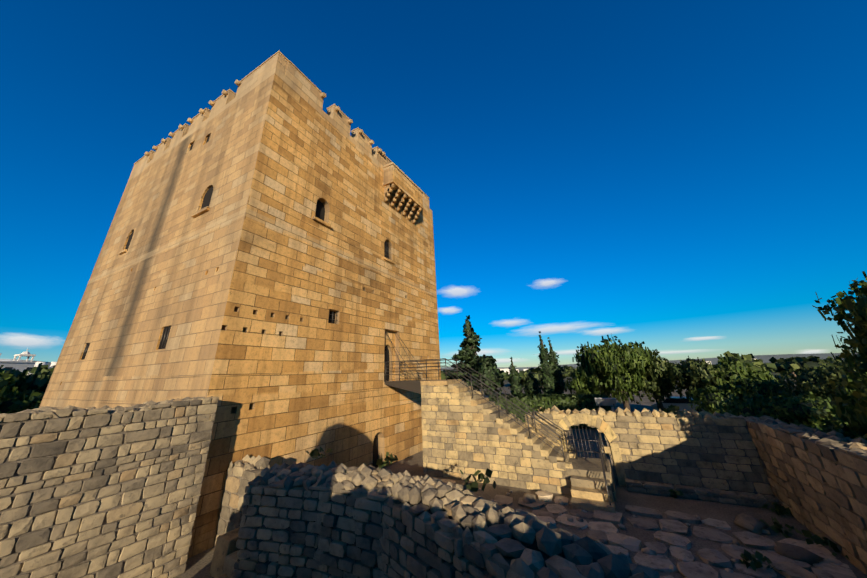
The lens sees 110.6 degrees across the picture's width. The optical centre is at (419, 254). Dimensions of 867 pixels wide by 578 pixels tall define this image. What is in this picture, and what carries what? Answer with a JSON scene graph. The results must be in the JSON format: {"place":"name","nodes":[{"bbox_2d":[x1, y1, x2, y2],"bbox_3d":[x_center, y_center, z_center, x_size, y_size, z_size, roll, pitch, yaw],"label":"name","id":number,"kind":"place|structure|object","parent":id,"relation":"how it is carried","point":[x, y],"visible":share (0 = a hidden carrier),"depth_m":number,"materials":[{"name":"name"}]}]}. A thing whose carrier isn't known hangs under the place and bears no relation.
{"place":"outdoors","nodes":[
{"label":"outdoors","id":0,"kind":"place"},
{"bbox_2d":[13,349,35,360],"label":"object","id":1,"kind":"structure","parent":0,"point":[27,354],"depth_m":97.46,"materials":[{"name":"white paint"}]},
{"bbox_2d":[1,334,51,346],"bbox_3d":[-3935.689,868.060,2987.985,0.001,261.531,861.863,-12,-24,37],"label":"cloud","id":2,"kind":"structure","parent":0,"point":[21,340],"depth_m":2987.39,"materials":[{"name":"white"}]},
{"bbox_2d":[209,527,239,577],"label":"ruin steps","id":3,"kind":"structure","parent":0,"point":[224,559],"depth_m":7.17,"materials":[{"name":"grey stone"}]},
{"bbox_2d":[0,353,856,370],"bbox_3d":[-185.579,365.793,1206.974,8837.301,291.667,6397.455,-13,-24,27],"label":"distant hills","id":4,"kind":"structure","parent":0,"point":[766,358],"depth_m":2705.86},
{"bbox_2d":[0,0,866,366],"label":"sky","id":5,"kind":"structure","parent":0,"point":[681,170],"materials":[{"name":"blue"}]},
{"bbox_2d":[441,308,457,312],"bbox_3d":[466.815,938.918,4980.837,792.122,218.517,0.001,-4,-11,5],"label":"cloud","id":6,"kind":"structure","parent":0,"point":[449,310],"depth_m":4978.80,"materials":[{"name":"white"}]},
{"bbox_2d":[445,287,469,295],"bbox_3d":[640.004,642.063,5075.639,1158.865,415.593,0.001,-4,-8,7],"label":"cloud","id":7,"kind":"structure","parent":0,"point":[456,291],"depth_m":5074.86,"materials":[{"name":"white"}]},
{"bbox_2d":[456,350,521,358],"bbox_3d":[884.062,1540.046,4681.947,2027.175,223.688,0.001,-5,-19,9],"label":"cloud","id":8,"kind":"structure","parent":0,"point":[482,352],"depth_m":4660.07,"materials":[{"name":"white"}]},
{"bbox_2d":[500,321,524,325],"bbox_3d":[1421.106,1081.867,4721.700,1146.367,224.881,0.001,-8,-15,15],"label":"cloud","id":9,"kind":"structure","parent":0,"point":[509,323],"depth_m":4715.50,"materials":[{"name":"white"}]},
{"bbox_2d":[495,354,538,362],"bbox_3d":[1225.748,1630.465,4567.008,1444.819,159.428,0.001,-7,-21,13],"label":"building","id":10,"kind":"structure","parent":0,"point":[502,360],"depth_m":4554.00,"materials":[{"name":"white"}]},
{"bbox_2d":[173,362,866,577],"bbox_3d":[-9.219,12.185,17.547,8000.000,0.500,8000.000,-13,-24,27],"label":"ground","id":11,"kind":"structure","parent":0,"point":[198,565],"depth_m":9.51,"materials":[{"name":"brown soil"}]},
{"bbox_2d":[0,373,18,404],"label":"tree","id":12,"kind":"object","parent":11,"relation":"on","point":[11,379],"visible":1,"depth_m":21.22,"materials":[{"name":"green plant"}]},
{"bbox_2d":[0,353,35,371],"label":"building","id":13,"kind":"structure","parent":11,"relation":"on","point":[21,366],"depth_m":85.68,"materials":[{"name":"white paint"}]},
{"bbox_2d":[0,365,42,413],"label":"tree","id":14,"kind":"object","parent":11,"relation":"on","point":[20,402],"visible":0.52,"depth_m":25.14,"materials":[{"name":"green plant"}]},
{"bbox_2d":[6,363,52,408],"bbox_3d":[-38.326,14.121,29.056,6.217,6.759,9.430,-13,-24,27],"label":"tree","id":15,"kind":"object","parent":11,"relation":"on","point":[36,381],"visible":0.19,"depth_m":28.86,"materials":[{"name":"green plant"}]},
{"bbox_2d":[27,362,56,374],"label":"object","id":16,"kind":"object","parent":11,"relation":"on","point":[45,363],"visible":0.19,"depth_m":72.61,"materials":[{"name":"white paint"}]},
{"bbox_2d":[0,396,218,577],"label":"curtain wall","id":17,"kind":"structure","parent":11,"relation":"on","point":[105,491],"depth_m":6.40,"materials":[{"name":"stone"}]},
{"bbox_2d":[39,51,440,558],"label":"keep tower","id":18,"kind":"structure","parent":11,"relation":"on","point":[264,271],"depth_m":13.84,"materials":[{"name":"beige stone"}]},
{"bbox_2d":[214,454,269,546],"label":"stone wall","id":19,"kind":"structure","parent":11,"relation":"on","point":[243,472],"depth_m":8.57,"materials":[{"name":"beige stone"}]},
{"bbox_2d":[232,460,347,577],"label":"ruin wall","id":20,"kind":"structure","parent":11,"relation":"on","point":[279,529],"depth_m":6.80,"materials":[{"name":"stone"}]},
{"bbox_2d":[313,463,422,577],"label":"ruin wall","id":21,"kind":"structure","parent":11,"relation":"on","point":[353,531],"depth_m":6.26,"materials":[{"name":"stone"}]},
{"bbox_2d":[11,351,858,385],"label":"distant treeline","id":22,"kind":"object","parent":11,"relation":"on","point":[780,365],"visible":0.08,"depth_m":78.90,"materials":[{"name":"green plant"}]},
{"bbox_2d":[376,474,502,577],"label":"ruin wall","id":23,"kind":"structure","parent":11,"relation":"on","point":[428,519],"depth_m":5.32,"materials":[{"name":"stone"}]},
{"bbox_2d":[445,315,495,389],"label":"cedar tree","id":24,"kind":"object","parent":11,"relation":"on","point":[470,348],"visible":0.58,"depth_m":47.82,"materials":[{"name":"green plant"}]},
{"bbox_2d":[469,354,505,395],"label":"tree","id":25,"kind":"object","parent":11,"relation":"on","point":[487,368],"visible":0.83,"depth_m":41.84,"materials":[{"name":"green plant"}]},
{"bbox_2d":[384,331,610,504],"bbox_3d":[2.351,6.511,13.978,9.982,6.706,2.661,-13,-24,27],"label":"drawbridge and rails","id":26,"kind":"object","parent":11,"relation":"on","point":[412,385],"visible":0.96,"depth_m":14.33,"materials":[{"name":"grey metal"}]},
{"bbox_2d":[508,357,524,393],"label":"cypress tree","id":27,"kind":"object","parent":11,"relation":"on","point":[515,379],"visible":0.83,"depth_m":38.56,"materials":[{"name":"green plant"}]},
{"bbox_2d":[420,379,616,512],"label":"stair block","id":28,"kind":"structure","parent":11,"relation":"on","point":[465,432],"depth_m":12.77,"materials":[{"name":"stone"}]},
{"bbox_2d":[523,369,542,393],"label":"cypress tree","id":29,"kind":"object","parent":11,"relation":"on","point":[532,384],"visible":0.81,"depth_m":39.53,"materials":[{"name":"green plant"}]},
{"bbox_2d":[460,506,632,577],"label":"ruin wall","id":30,"kind":"structure","parent":11,"relation":"on","point":[508,542],"depth_m":4.12,"materials":[{"name":"stone"}]},
{"bbox_2d":[537,331,561,393],"bbox_3d":[15.497,13.558,36.633,2.233,10.153,2.277,7,-23,-21],"label":"cypress tree","id":31,"kind":"object","parent":11,"relation":"on","point":[546,369],"visible":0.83,"depth_m":35.88,"materials":[{"name":"green plant"}]},
{"bbox_2d":[489,393,611,429],"bbox_3d":[10.647,13.064,25.078,9.475,2.534,2.260,-13,-24,27],"label":"clipped hedge","id":32,"kind":"object","parent":11,"relation":"on","point":[572,402],"visible":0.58,"depth_m":24.39,"materials":[{"name":"green plant"}]},
{"bbox_2d":[547,337,567,393],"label":"cypress tree","id":33,"kind":"object","parent":11,"relation":"on","point":[557,371],"visible":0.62,"depth_m":35.88,"materials":[{"name":"green plant"}]},
{"bbox_2d":[306,404,849,571],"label":"weeds","id":34,"kind":"object","parent":11,"relation":"on","point":[776,527],"visible":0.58,"depth_m":7.36,"materials":[{"name":"green plant"}]},
{"bbox_2d":[565,342,610,397],"bbox_3d":[17.803,12.496,30.126,4.980,7.182,4.895,13,-26,-33],"label":"broad tree","id":35,"kind":"object","parent":11,"relation":"on","point":[577,385],"visible":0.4,"depth_m":29.98,"materials":[{"name":"green plant"}]},
{"bbox_2d":[595,398,616,409],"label":"building","id":36,"kind":"structure","parent":11,"relation":"on","point":[605,401],"depth_m":16.44,"materials":[{"name":"grey"}]},
{"bbox_2d":[500,361,711,373],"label":"village","id":37,"kind":"object","parent":11,"relation":"on","point":[506,369],"visible":0.04,"depth_m":319.34,"materials":[{"name":"white paint"}]},
{"bbox_2d":[559,553,659,577],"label":"ruin wall","id":38,"kind":"structure","parent":11,"relation":"on","point":[612,565],"depth_m":3.51,"materials":[{"name":"stone"}]},
{"bbox_2d":[582,335,653,412],"bbox_3d":[18.570,11.358,28.095,6.411,7.751,5.766,-13,-24,27],"label":"broad tree","id":39,"kind":"object","parent":11,"relation":"on","point":[623,367],"visible":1,"depth_m":27.38,"materials":[{"name":"green plant"}]},
{"bbox_2d":[525,405,773,496],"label":"gate wall","id":40,"kind":"structure","parent":11,"relation":"on","point":[692,447],"depth_m":11.20,"materials":[{"name":"beige stone"}]},
{"bbox_2d":[566,426,614,478],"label":"iron gate bars","id":41,"kind":"object","parent":40,"relation":"in","point":[583,451],"visible":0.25,"depth_m":12.85,"materials":[{"name":"black metal"}]},
{"bbox_2d":[556,411,625,486],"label":"gate arch stones","id":42,"kind":"object","parent":40,"relation":"attached to","point":[571,419],"visible":0.73,"depth_m":12.54,"materials":[{"name":"beige stone"}]},
{"bbox_2d":[442,479,856,577],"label":"courtyard flagstones","id":43,"kind":"object","parent":11,"relation":"on","point":[605,532],"visible":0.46,"depth_m":7.66,"materials":[{"name":"stone"}]},
{"bbox_2d":[637,346,680,410],"bbox_3d":[22.367,11.981,28.213,4.316,6.450,4.592,4,-22,-14],"label":"broad tree","id":44,"kind":"object","parent":11,"relation":"on","point":[658,385],"visible":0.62,"depth_m":27.38,"materials":[{"name":"green plant"}]},
{"bbox_2d":[522,493,823,565],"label":"paving stones","id":45,"kind":"object","parent":11,"relation":"on","point":[756,526],"visible":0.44,"depth_m":7.24,"materials":[{"name":"stone"}]},
{"bbox_2d":[651,397,702,411],"bbox_3d":[24.706,14.348,28.410,1.940,1.441,4.300,16,-28,-38],"label":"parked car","id":46,"kind":"object","parent":11,"relation":"on","point":[682,403],"visible":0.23,"depth_m":27.91,"materials":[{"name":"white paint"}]},
{"bbox_2d":[663,356,724,412],"bbox_3d":[23.560,11.081,24.523,4.400,5.326,4.524,-1,-22,-1],"label":"broad tree","id":47,"kind":"object","parent":11,"relation":"on","point":[690,375],"visible":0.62,"depth_m":24.83,"materials":[{"name":"green plant"}]},
{"bbox_2d":[625,478,780,508],"bbox_3d":[9.633,8.454,10.428,4.125,0.636,0.570,-13,-24,27],"label":"stone ledge","id":48,"kind":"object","parent":11,"relation":"on","point":[758,500],"depth_m":10.22,"materials":[{"name":"stone"}]},
{"bbox_2d":[688,376,794,413],"bbox_3d":[21.483,9.919,19.332,5.883,3.776,4.361,-37,-41,55],"label":"bush","id":49,"kind":"object","parent":11,"relation":"on","point":[747,386],"visible":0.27,"depth_m":19.61,"materials":[{"name":"green plant"}]},
{"bbox_2d":[704,353,782,393],"bbox_3d":[24.201,10.215,22.540,4.087,5.432,3.957,8,-24,-23],"label":"broad tree","id":50,"kind":"object","parent":11,"relation":"on","point":[731,369],"visible":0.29,"depth_m":22.76,"materials":[{"name":"green plant"}]},
{"bbox_2d":[714,390,848,429],"bbox_3d":[16.547,7.795,13.014,5.532,3.354,4.120,-19,-28,37],"label":"bush","id":51,"kind":"object","parent":11,"relation":"on","point":[787,409],"visible":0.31,"depth_m":13.19,"materials":[{"name":"green plant"}]},
{"bbox_2d":[739,415,866,574],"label":"curtain wall","id":52,"kind":"structure","parent":11,"relation":"on","point":[817,479],"depth_m":7.35,"materials":[{"name":"stone"}]},
{"bbox_2d":[759,352,862,414],"bbox_3d":[22.332,7.620,15.338,6.119,5.046,6.100,-13,-24,27],"label":"tree","id":53,"kind":"object","parent":11,"relation":"on","point":[815,383],"visible":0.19,"depth_m":15.87,"materials":[{"name":"green plant"}]},
{"bbox_2d":[807,416,866,439],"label":"bush","id":54,"kind":"object","parent":11,"relation":"on","point":[830,428],"visible":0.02,"depth_m":8.98,"materials":[{"name":"green plant"}]},
{"bbox_2d":[811,271,866,438],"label":"tree","id":55,"kind":"object","parent":11,"relation":"on","point":[853,381],"visible":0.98,"depth_m":7.43,"materials":[{"name":"green plant"}]},
{"bbox_2d":[539,280,558,285],"bbox_3d":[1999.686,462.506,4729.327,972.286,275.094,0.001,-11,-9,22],"label":"cloud","id":56,"kind":"structure","parent":0,"point":[548,283],"depth_m":4720.53,"materials":[{"name":"white"}]},
{"bbox_2d":[528,325,585,333],"bbox_3d":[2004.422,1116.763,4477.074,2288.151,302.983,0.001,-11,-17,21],"label":"cloud","id":57,"kind":"structure","parent":0,"point":[551,328],"depth_m":4475.96,"materials":[{"name":"white"}]},
{"bbox_2d":[556,350,579,354],"bbox_3d":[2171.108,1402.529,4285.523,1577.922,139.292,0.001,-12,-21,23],"label":"cloud","id":58,"kind":"structure","parent":0,"point":[568,352],"depth_m":4303.78,"materials":[{"name":"white"}]},
{"bbox_2d":[588,329,622,334],"bbox_3d":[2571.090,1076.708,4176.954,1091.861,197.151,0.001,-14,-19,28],"label":"cloud","id":59,"kind":"structure","parent":0,"point":[603,331],"depth_m":4176.17,"materials":[{"name":"white"}]},
{"bbox_2d":[611,408,651,412],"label":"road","id":60,"kind":"structure","parent":0,"point":[612,409],"depth_m":31.42,"materials":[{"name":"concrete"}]},
{"bbox_2d":[652,350,697,353],"bbox_3d":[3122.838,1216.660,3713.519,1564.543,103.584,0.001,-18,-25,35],"label":"cloud","id":61,"kind":"structure","parent":0,"point":[669,352],"depth_m":3689.87,"materials":[{"name":"white"}]},
{"bbox_2d":[690,337,717,340],"bbox_3d":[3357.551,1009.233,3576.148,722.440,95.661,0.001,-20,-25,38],"label":"cloud","id":62,"kind":"structure","parent":0,"point":[700,338],"depth_m":3570.24,"materials":[{"name":"white"}]},
{"bbox_2d":[800,350,822,353],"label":"cloud","id":63,"kind":"structure","parent":0,"point":[812,351],"depth_m":2977.51,"materials":[{"name":"white"}]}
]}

